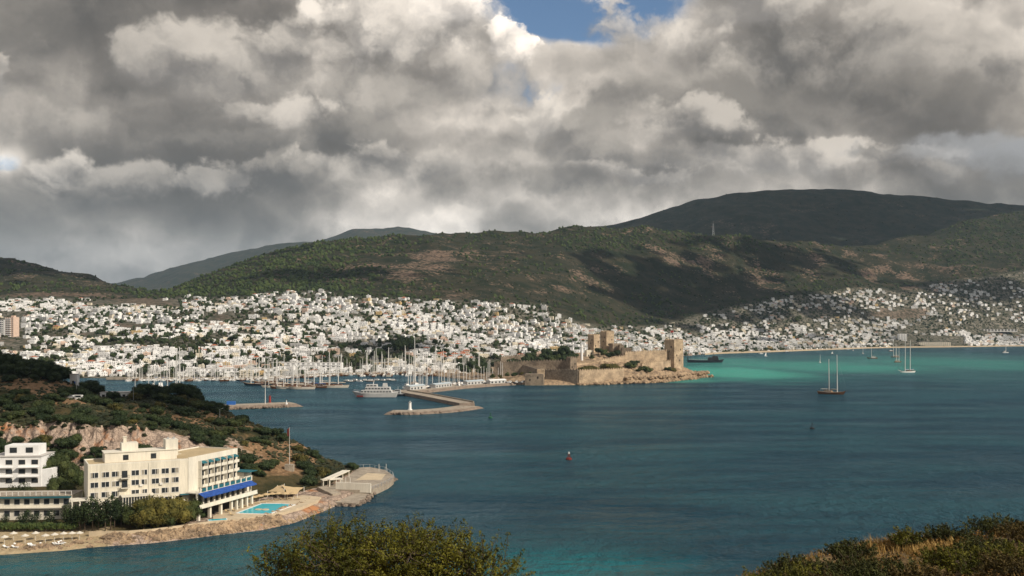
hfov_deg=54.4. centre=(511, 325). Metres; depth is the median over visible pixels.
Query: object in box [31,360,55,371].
pine tree
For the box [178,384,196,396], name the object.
pine tree
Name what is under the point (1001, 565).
bush
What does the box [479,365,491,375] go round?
spreading tree
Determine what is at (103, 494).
window
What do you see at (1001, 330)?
arcaded terrace
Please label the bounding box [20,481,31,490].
thin tree
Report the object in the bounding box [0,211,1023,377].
hillside
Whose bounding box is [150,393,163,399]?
shrub
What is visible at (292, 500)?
pool deck
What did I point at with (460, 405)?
breakwater
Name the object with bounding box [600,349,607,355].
round tree
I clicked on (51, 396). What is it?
shrub
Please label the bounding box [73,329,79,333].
house
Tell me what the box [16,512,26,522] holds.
thin tree
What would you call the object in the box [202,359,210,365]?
pine tree
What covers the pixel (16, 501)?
window
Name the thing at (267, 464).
shrub
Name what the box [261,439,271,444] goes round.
shrub
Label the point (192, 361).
house
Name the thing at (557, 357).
round tree
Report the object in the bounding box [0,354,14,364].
pine tree
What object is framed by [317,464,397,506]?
bathing pier
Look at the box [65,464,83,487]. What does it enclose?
pine tree
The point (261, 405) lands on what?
breakwater
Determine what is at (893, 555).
heath
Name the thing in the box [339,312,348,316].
house
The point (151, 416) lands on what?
shrub
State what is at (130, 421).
shrub
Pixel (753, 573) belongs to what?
bush
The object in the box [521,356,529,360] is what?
pine tree
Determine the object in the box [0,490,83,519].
annex
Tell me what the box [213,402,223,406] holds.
pine tree
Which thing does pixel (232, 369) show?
quay building
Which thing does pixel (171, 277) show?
mountain
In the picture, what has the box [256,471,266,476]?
shrub
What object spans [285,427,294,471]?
flagpole
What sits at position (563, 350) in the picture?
pine tree
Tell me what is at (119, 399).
shrub
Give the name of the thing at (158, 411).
shrub
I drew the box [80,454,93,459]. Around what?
shrub
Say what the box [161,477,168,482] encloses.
window
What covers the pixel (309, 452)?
shrub
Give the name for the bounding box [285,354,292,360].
pine tree
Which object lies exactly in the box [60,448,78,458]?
shrub
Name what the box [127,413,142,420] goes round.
shrub
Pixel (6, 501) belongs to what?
window
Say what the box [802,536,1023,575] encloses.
slope
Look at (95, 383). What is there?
pine tree
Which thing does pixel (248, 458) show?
shrub
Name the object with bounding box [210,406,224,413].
shrub
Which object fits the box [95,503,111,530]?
thin tree
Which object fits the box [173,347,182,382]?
schooner
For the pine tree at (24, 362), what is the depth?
431.07 m
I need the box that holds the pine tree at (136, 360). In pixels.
[133,357,140,364]
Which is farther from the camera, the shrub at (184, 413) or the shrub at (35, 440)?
the shrub at (184, 413)
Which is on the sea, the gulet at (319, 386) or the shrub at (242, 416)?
the gulet at (319, 386)
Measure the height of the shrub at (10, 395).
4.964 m
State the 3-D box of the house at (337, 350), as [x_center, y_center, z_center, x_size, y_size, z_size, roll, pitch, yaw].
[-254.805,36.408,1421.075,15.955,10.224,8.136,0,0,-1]
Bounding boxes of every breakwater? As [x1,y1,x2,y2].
[226,402,302,409]
[384,381,521,414]
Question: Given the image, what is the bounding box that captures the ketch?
[899,339,914,372]
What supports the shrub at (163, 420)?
on the headland
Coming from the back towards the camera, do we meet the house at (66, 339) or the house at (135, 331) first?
the house at (135, 331)
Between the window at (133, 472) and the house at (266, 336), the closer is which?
the window at (133, 472)
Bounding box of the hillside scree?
[2,218,1020,317]
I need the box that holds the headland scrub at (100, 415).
[0,370,352,487]
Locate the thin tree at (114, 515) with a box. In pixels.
[105,498,122,527]
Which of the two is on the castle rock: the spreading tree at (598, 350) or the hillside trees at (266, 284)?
the spreading tree at (598, 350)
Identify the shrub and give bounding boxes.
[0,374,17,381]
[0,393,15,399]
[0,397,14,404]
[0,441,12,448]
[2,402,23,410]
[6,410,25,420]
[9,389,18,394]
[10,436,25,442]
[15,394,25,402]
[17,388,30,394]
[19,394,33,401]
[25,406,39,414]
[28,374,39,379]
[28,437,42,442]
[30,400,42,406]
[34,413,51,421]
[37,400,54,406]
[37,404,52,412]
[37,434,52,442]
[39,406,54,413]
[41,392,59,400]
[49,448,60,452]
[51,414,69,421]
[53,436,72,445]
[56,386,73,392]
[56,397,65,401]
[57,440,70,447]
[59,392,70,396]
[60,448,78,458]
[66,440,79,448]
[67,412,85,419]
[69,433,81,441]
[71,407,92,414]
[73,416,89,423]
[74,388,92,395]
[80,394,99,402]
[80,414,98,423]
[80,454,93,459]
[89,446,103,453]
[94,453,101,457]
[95,397,112,405]
[95,521,104,527]
[101,518,113,526]
[106,391,120,397]
[108,403,123,410]
[109,415,128,425]
[110,409,128,416]
[114,397,124,402]
[126,419,137,423]
[127,392,142,399]
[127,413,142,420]
[136,407,145,412]
[138,443,152,447]
[139,402,150,407]
[142,420,157,425]
[143,413,158,420]
[147,424,157,429]
[149,407,164,414]
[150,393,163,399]
[154,401,165,407]
[155,415,173,424]
[165,394,175,399]
[170,396,186,404]
[170,420,188,429]
[174,406,191,413]
[182,411,190,415]
[186,423,201,429]
[188,435,206,442]
[189,428,206,435]
[190,400,205,409]
[190,432,202,436]
[193,412,200,416]
[203,402,215,410]
[203,417,214,422]
[203,439,215,444]
[205,428,215,435]
[208,434,221,439]
[209,430,224,436]
[209,442,223,446]
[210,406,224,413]
[211,417,227,425]
[213,438,226,445]
[220,426,236,434]
[226,419,239,426]
[235,414,249,421]
[236,418,246,425]
[237,426,248,431]
[238,462,257,469]
[240,440,248,445]
[240,453,257,462]
[247,436,258,441]
[252,467,264,473]
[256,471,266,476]
[258,426,271,434]
[258,459,277,469]
[260,435,270,439]
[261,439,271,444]
[271,428,283,434]
[274,435,288,440]
[291,445,304,451]
[291,453,308,460]
[296,461,310,468]
[299,477,314,484]
[303,463,314,468]
[303,468,317,475]
[304,475,317,478]
[306,450,315,454]
[311,453,321,457]
[315,466,331,476]
[345,462,358,469]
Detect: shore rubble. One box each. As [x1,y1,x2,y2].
[1,499,339,550]
[576,370,713,385]
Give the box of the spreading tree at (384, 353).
[379,349,386,357]
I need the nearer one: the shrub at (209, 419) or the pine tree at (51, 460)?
the pine tree at (51, 460)
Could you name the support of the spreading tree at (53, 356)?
on the hillside
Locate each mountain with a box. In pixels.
[111,226,435,290]
[597,189,1023,245]
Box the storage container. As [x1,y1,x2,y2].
[227,401,235,404]
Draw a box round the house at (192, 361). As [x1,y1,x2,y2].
[182,359,195,363]
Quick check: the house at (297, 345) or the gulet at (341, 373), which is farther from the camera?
the house at (297, 345)
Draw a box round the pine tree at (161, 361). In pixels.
[157,358,164,364]
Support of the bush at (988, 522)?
on the slope
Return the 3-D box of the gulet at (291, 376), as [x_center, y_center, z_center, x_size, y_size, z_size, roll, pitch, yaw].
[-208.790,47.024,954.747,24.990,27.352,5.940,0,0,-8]
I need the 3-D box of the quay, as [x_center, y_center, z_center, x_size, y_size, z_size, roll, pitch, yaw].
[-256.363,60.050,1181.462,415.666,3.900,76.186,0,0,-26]
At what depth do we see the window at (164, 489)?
293.85 m
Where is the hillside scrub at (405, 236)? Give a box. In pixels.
[0,189,1023,325]
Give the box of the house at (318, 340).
[310,338,321,343]
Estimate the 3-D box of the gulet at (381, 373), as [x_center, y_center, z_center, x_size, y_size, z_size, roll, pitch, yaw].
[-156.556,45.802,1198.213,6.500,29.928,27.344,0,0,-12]
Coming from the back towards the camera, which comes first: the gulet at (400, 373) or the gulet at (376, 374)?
the gulet at (400, 373)
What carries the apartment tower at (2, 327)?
on the hillside
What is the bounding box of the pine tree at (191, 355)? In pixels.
[188,353,195,358]
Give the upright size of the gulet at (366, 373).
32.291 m
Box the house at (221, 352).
[215,350,227,355]
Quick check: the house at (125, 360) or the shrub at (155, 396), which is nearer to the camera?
the shrub at (155, 396)
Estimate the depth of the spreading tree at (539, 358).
1093.28 m
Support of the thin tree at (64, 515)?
on the headland
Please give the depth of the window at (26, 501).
286.20 m
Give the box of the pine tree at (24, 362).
[15,358,37,370]
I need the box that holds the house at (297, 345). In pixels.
[290,342,301,347]
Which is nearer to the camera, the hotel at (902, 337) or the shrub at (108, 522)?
the shrub at (108, 522)
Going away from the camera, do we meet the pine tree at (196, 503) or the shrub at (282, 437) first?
the pine tree at (196, 503)
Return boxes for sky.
[0,0,1023,282]
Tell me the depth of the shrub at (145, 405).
407.59 m
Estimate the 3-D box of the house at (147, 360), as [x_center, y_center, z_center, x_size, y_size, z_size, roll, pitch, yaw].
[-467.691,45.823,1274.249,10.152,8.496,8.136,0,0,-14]
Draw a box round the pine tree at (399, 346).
[395,343,402,349]
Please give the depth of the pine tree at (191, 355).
1275.52 m
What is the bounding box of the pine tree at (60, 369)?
[49,365,70,377]
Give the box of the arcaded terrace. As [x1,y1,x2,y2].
[980,329,1016,331]
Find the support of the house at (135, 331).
on the hillside
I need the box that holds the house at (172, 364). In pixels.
[166,363,174,368]
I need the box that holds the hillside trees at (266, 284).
[0,212,1023,325]
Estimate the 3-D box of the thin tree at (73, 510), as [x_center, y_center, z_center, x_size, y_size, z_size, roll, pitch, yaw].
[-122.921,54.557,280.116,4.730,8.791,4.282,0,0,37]
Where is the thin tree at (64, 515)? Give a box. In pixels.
[60,503,73,531]
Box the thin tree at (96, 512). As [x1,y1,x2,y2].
[88,499,106,529]
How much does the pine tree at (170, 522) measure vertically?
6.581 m
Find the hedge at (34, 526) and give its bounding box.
[0,522,78,529]
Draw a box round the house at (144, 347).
[141,345,153,349]
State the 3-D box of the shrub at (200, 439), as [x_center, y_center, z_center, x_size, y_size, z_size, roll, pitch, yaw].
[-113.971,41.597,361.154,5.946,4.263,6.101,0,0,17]
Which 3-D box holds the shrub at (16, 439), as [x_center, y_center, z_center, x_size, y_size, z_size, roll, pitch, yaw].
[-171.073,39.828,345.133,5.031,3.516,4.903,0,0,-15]
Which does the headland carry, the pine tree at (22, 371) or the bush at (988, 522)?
the pine tree at (22, 371)
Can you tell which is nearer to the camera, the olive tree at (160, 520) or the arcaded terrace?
the olive tree at (160, 520)
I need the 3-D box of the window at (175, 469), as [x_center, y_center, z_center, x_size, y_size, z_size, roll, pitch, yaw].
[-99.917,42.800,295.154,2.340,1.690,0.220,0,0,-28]
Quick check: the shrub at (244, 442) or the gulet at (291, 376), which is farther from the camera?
the gulet at (291, 376)
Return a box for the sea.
[0,346,1023,575]
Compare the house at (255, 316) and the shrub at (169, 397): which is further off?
the house at (255, 316)
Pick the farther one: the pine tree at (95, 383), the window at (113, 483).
the pine tree at (95, 383)
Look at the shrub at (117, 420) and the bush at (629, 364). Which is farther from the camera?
the bush at (629, 364)
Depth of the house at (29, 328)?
1621.81 m
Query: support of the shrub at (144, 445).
on the headland
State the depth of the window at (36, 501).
286.41 m
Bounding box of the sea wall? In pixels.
[89,500,317,536]
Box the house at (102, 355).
[98,353,109,357]
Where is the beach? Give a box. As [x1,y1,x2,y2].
[705,345,1023,354]
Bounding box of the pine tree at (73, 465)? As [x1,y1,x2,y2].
[63,463,78,478]
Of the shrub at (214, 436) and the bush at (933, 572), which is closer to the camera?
the bush at (933, 572)
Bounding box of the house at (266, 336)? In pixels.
[264,334,275,338]
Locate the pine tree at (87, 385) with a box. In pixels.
[79,381,92,389]
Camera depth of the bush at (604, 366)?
1051.83 m
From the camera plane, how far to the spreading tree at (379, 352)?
1409.67 m
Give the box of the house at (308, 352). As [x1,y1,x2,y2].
[300,350,311,355]
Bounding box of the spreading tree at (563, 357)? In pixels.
[559,354,570,360]
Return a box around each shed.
[405,384,425,389]
[430,382,451,387]
[463,379,484,384]
[486,379,505,383]
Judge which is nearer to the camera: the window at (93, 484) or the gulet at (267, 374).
the window at (93, 484)
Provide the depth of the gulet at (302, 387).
943.13 m
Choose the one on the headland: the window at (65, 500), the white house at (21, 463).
the white house at (21, 463)
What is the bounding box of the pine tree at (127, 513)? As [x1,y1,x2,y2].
[122,503,134,527]
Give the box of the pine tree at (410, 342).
[406,338,413,350]
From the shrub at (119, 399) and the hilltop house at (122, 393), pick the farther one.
the hilltop house at (122, 393)
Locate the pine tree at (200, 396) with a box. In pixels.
[193,394,204,400]
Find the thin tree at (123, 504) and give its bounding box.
[115,501,126,526]
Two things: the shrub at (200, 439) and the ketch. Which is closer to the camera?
the shrub at (200, 439)
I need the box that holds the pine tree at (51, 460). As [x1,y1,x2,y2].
[46,454,58,473]
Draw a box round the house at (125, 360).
[116,358,129,361]
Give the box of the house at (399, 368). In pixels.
[393,365,404,371]
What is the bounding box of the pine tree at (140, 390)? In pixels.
[130,386,145,394]
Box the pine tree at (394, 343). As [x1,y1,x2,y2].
[390,340,401,348]
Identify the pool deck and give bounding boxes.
[213,495,320,519]
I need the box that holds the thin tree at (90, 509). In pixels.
[81,495,101,530]
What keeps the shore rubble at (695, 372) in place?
on the castle rock
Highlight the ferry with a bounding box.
[352,382,397,396]
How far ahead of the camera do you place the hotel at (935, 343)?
2845.94 m
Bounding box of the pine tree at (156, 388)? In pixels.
[149,384,162,395]
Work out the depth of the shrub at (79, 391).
409.01 m
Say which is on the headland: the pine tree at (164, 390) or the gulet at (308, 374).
the pine tree at (164, 390)
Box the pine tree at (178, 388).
[168,382,188,394]
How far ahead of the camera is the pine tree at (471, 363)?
1147.66 m
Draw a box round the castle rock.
[426,352,705,384]
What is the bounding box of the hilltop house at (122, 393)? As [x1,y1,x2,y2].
[99,391,130,396]
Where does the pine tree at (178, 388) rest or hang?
on the headland
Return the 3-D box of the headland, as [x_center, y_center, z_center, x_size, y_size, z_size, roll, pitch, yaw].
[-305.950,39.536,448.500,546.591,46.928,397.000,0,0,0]
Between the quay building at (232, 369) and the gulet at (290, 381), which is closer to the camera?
the gulet at (290, 381)
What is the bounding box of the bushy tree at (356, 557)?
[242,508,535,575]
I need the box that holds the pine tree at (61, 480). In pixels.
[48,473,69,489]
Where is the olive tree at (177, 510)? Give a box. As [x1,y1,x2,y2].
[162,495,193,525]
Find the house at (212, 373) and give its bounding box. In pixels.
[209,369,215,375]
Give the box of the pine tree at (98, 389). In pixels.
[92,385,105,393]
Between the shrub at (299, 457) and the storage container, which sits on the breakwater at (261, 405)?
the storage container
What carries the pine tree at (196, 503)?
on the headland
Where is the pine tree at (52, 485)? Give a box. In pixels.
[46,479,60,489]
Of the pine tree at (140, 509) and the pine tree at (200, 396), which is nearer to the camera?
the pine tree at (140, 509)
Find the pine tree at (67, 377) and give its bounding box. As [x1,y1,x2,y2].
[62,371,71,380]
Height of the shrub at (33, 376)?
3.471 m
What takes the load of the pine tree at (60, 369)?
on the headland
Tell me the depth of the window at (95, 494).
284.88 m
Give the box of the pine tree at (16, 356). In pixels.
[1,352,23,363]
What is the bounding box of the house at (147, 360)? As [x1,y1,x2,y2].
[142,358,150,363]
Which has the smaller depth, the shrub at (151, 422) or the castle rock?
the shrub at (151, 422)
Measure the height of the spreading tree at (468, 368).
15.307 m
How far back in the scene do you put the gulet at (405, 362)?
1229.93 m
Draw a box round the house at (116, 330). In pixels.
[108,329,119,333]
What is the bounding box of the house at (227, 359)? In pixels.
[218,358,230,362]
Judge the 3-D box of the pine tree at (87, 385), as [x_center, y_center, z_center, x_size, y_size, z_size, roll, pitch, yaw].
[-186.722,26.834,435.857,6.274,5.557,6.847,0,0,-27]
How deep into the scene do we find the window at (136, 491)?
289.93 m
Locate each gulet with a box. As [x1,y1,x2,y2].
[132,362,141,380]
[166,359,171,381]
[239,363,245,380]
[252,363,269,382]
[260,361,281,387]
[261,360,275,381]
[266,361,286,383]
[269,363,290,388]
[273,359,300,388]
[281,370,300,384]
[282,361,301,386]
[286,359,315,388]
[297,361,313,383]
[303,363,316,385]
[308,362,326,387]
[310,355,333,385]
[321,352,348,387]
[339,353,343,375]
[363,353,369,375]
[370,352,378,375]
[379,354,383,375]
[385,347,390,376]
[398,355,403,374]
[403,348,407,374]
[413,353,419,375]
[431,354,435,375]
[438,360,444,382]
[450,352,454,373]
[817,369,845,394]
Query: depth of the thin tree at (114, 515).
279.45 m
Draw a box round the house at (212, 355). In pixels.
[207,352,219,358]
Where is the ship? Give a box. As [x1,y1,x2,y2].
[687,354,723,362]
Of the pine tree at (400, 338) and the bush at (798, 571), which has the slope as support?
the bush at (798, 571)
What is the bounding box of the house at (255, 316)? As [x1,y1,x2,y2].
[248,314,257,318]
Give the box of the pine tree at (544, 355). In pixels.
[538,352,547,359]
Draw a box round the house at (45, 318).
[39,316,48,320]
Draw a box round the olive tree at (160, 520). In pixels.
[149,512,171,527]
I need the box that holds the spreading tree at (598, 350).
[595,348,602,354]
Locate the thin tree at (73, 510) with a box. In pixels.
[66,504,80,531]
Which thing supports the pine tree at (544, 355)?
on the castle rock
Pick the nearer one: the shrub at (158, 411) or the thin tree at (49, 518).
the thin tree at (49, 518)
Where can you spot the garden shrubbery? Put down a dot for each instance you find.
(177, 343)
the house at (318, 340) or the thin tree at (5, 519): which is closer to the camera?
the thin tree at (5, 519)
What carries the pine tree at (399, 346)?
on the hillside
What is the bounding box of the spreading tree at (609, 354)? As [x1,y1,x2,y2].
[606,351,615,356]
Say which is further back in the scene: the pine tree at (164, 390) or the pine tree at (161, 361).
the pine tree at (161, 361)
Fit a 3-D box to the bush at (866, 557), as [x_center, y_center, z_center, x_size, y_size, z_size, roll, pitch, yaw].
[11.955,8.688,34.036,1.754,2.061,2.038,0,0,0]
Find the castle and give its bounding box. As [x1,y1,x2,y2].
[494,331,682,385]
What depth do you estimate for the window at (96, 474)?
284.74 m
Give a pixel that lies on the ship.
(713, 359)
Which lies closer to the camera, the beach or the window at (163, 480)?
the window at (163, 480)
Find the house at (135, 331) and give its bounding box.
[131,330,142,333]
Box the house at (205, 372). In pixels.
[198,369,207,374]
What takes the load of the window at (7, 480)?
in the white house at (21, 463)
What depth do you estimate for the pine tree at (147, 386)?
432.02 m
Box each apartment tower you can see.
[0,320,4,334]
[5,316,18,336]
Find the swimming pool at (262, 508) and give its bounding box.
[236,503,294,513]
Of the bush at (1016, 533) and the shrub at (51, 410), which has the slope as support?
the bush at (1016, 533)
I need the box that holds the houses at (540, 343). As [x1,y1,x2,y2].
[0,280,1023,376]
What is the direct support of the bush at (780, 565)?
on the slope
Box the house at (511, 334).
[506,333,515,337]
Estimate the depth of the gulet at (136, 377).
1086.40 m
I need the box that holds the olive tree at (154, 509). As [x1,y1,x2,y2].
[129,495,168,527]
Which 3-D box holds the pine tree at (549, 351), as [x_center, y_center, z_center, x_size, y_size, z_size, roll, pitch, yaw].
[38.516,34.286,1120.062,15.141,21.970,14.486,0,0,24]
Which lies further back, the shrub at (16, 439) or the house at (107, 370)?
the house at (107, 370)
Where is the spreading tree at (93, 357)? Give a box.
[89,355,96,359]
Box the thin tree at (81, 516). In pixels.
[75,503,94,531]
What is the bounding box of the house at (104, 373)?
[99,371,107,375]
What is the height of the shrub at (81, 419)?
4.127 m
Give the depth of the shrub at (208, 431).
384.69 m
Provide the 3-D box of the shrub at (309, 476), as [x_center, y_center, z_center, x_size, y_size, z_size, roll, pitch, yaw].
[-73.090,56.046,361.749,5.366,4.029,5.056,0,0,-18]
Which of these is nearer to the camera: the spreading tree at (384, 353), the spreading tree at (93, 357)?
the spreading tree at (93, 357)
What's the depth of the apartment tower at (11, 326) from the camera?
1545.27 m
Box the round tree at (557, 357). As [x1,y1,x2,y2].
[555,354,560,360]
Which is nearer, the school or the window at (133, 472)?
the window at (133, 472)
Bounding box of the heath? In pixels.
[736,527,1023,575]
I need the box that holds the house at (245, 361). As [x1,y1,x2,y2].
[241,359,249,363]
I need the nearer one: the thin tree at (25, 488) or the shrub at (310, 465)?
the thin tree at (25, 488)
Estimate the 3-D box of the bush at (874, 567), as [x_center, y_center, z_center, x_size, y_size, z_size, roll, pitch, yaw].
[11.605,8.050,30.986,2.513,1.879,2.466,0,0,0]
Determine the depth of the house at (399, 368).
1291.63 m
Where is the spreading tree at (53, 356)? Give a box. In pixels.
[49,354,58,358]
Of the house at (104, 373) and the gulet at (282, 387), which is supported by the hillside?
the house at (104, 373)
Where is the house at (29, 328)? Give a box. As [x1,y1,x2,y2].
[25,327,36,331]
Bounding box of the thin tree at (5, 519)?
[1,514,9,522]
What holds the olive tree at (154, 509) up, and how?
on the headland
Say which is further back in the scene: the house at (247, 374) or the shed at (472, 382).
the house at (247, 374)
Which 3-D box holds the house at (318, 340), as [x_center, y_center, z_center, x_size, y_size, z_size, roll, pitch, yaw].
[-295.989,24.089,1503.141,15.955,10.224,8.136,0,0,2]
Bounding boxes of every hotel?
[70,436,257,525]
[897,334,906,340]
[917,342,950,345]
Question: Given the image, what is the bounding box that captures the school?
[79,345,132,350]
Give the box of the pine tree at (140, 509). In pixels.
[131,500,151,528]
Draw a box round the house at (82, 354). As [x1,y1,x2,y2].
[77,353,86,356]
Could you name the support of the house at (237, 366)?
on the hillside
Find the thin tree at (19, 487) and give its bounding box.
[13,485,23,490]
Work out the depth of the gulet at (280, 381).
1022.29 m
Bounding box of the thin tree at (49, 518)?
[43,509,55,521]
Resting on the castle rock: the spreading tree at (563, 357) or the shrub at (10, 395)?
the spreading tree at (563, 357)
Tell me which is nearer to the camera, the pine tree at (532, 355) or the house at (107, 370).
the pine tree at (532, 355)
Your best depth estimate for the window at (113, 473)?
287.39 m
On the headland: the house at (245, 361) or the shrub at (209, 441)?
the shrub at (209, 441)
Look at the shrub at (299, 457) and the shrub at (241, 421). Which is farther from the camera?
the shrub at (241, 421)
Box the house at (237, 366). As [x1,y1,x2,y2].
[233,365,246,367]
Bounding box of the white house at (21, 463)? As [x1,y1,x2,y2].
[0,443,58,487]
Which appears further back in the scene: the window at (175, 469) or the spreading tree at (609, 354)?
the spreading tree at (609, 354)
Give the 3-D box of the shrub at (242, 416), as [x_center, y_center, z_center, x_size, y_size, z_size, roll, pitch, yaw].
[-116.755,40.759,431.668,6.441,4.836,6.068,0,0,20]
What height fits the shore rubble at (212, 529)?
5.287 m
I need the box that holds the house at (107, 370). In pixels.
[102,369,110,374]
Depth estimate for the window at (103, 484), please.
286.13 m
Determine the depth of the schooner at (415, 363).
1002.77 m
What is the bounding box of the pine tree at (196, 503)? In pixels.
[189,498,202,521]
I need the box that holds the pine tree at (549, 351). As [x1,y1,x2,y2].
[541,347,553,354]
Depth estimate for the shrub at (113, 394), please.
423.32 m
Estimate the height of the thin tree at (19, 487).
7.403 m
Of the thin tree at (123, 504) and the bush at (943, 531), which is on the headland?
the thin tree at (123, 504)
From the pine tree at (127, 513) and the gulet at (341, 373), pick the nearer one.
the pine tree at (127, 513)
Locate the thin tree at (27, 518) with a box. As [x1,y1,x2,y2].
[21,509,32,522]
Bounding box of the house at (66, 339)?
[65,337,77,341]
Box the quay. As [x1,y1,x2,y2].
[106,371,422,379]
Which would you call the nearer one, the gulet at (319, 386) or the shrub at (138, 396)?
the shrub at (138, 396)
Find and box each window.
[4,499,9,504]
[4,510,9,516]
[5,460,12,464]
[5,469,12,473]
[5,478,12,483]
[10,448,16,452]
[14,499,19,504]
[14,510,19,516]
[18,459,25,464]
[18,469,25,473]
[18,478,25,482]
[24,499,29,504]
[26,447,32,452]
[31,459,37,464]
[31,468,37,473]
[31,478,37,482]
[34,499,39,504]
[44,498,49,504]
[53,498,59,504]
[53,510,59,515]
[63,498,69,503]
[90,472,98,478]
[90,482,98,488]
[90,492,98,498]
[101,472,109,477]
[101,481,109,487]
[101,491,109,497]
[111,471,119,476]
[111,481,119,486]
[111,491,119,496]
[131,470,138,475]
[131,479,138,485]
[131,489,138,493]
[141,469,147,474]
[141,479,147,484]
[151,468,158,474]
[151,478,158,483]
[151,488,159,493]
[161,468,168,473]
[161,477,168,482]
[161,487,168,492]
[171,467,178,472]
[171,477,178,482]
[171,486,178,492]
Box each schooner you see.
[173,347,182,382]
[240,354,267,385]
[411,337,418,384]
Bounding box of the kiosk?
[70,374,79,385]
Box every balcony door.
[122,471,126,477]
[122,480,126,486]
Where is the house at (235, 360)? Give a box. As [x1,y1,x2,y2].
[231,358,240,362]
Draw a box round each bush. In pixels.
[600,363,611,368]
[605,363,618,368]
[624,362,637,367]
[629,360,639,365]
[639,366,653,371]
[742,566,776,575]
[756,551,825,575]
[779,561,829,575]
[784,567,843,575]
[794,556,843,575]
[806,557,895,575]
[817,537,878,564]
[836,551,881,572]
[841,549,923,575]
[887,523,926,548]
[887,557,953,575]
[914,541,1013,575]
[915,522,975,544]
[943,532,1023,555]
[958,512,1021,537]
[971,548,1023,575]
[986,539,1023,567]
[991,521,1023,542]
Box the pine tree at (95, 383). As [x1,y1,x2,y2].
[85,380,99,389]
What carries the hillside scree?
on the hillside
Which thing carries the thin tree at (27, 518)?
on the headland
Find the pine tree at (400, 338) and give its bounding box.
[396,335,409,350]
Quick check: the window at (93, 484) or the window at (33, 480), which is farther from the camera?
the window at (33, 480)
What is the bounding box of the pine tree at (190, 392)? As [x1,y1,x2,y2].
[184,388,201,397]
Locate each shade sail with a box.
[267,484,284,496]
[283,486,303,497]
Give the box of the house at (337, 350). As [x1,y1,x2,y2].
[328,348,339,353]
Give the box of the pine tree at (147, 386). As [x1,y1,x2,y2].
[136,383,155,396]
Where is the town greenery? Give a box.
[0,273,1023,376]
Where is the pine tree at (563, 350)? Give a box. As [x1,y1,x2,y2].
[557,344,569,354]
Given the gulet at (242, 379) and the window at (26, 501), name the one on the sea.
the gulet at (242, 379)
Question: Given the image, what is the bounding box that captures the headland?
[0,375,354,554]
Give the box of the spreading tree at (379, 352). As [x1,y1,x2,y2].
[372,348,382,355]
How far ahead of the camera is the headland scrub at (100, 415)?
393.75 m
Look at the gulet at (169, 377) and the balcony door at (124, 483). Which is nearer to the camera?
the balcony door at (124, 483)
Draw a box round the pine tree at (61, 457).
[54,451,69,476]
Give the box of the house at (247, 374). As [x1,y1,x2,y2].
[239,369,253,376]
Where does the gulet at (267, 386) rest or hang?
on the sea
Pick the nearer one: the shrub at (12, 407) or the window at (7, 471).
the window at (7, 471)
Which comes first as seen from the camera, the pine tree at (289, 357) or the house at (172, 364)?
the house at (172, 364)
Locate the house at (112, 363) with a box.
[109,360,122,366]
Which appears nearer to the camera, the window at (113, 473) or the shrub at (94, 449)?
the window at (113, 473)
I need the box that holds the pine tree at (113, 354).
[110,352,116,357]
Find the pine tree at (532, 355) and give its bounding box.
[524,351,536,359]
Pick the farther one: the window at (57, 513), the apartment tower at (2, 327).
the apartment tower at (2, 327)
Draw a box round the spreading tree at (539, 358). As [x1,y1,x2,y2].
[531,356,545,360]
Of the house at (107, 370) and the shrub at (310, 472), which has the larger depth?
the house at (107, 370)
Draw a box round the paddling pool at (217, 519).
[207,518,227,520]
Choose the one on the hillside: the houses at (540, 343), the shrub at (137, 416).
the houses at (540, 343)
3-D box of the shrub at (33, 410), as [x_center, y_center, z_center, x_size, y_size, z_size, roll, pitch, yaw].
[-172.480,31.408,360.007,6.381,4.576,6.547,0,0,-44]
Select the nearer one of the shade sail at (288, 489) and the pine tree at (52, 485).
the pine tree at (52, 485)
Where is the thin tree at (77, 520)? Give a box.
[71,502,86,530]
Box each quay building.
[177,368,278,373]
[270,362,342,371]
[375,362,412,364]
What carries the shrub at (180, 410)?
on the headland
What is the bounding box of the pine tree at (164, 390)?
[157,388,168,393]
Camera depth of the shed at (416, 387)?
899.37 m
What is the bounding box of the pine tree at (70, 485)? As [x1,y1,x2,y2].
[60,479,76,489]
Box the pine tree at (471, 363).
[466,360,477,374]
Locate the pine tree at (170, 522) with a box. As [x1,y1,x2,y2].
[161,512,175,526]
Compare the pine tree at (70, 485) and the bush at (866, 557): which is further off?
the pine tree at (70, 485)
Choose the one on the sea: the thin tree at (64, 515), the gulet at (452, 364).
the gulet at (452, 364)
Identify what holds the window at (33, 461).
in the white house at (21, 463)
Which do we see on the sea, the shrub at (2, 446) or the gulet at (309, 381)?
the gulet at (309, 381)
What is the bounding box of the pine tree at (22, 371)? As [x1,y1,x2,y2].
[14,366,30,376]
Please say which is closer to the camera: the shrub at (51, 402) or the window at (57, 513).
the window at (57, 513)
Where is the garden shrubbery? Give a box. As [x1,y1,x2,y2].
[0,274,1023,377]
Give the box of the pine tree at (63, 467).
[58,458,73,475]
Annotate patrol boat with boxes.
[394,389,404,395]
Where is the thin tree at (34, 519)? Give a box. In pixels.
[30,512,41,522]
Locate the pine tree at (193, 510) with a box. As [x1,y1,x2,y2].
[184,502,196,523]
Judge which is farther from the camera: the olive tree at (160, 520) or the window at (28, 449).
the window at (28, 449)
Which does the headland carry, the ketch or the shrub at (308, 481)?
the shrub at (308, 481)
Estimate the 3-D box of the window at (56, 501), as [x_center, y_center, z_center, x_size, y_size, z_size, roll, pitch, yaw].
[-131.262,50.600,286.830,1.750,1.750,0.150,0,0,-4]
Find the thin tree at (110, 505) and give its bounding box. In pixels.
[100,493,121,529]
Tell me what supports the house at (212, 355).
on the hillside
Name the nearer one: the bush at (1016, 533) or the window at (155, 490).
the bush at (1016, 533)
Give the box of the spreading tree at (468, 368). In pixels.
[456,364,471,373]

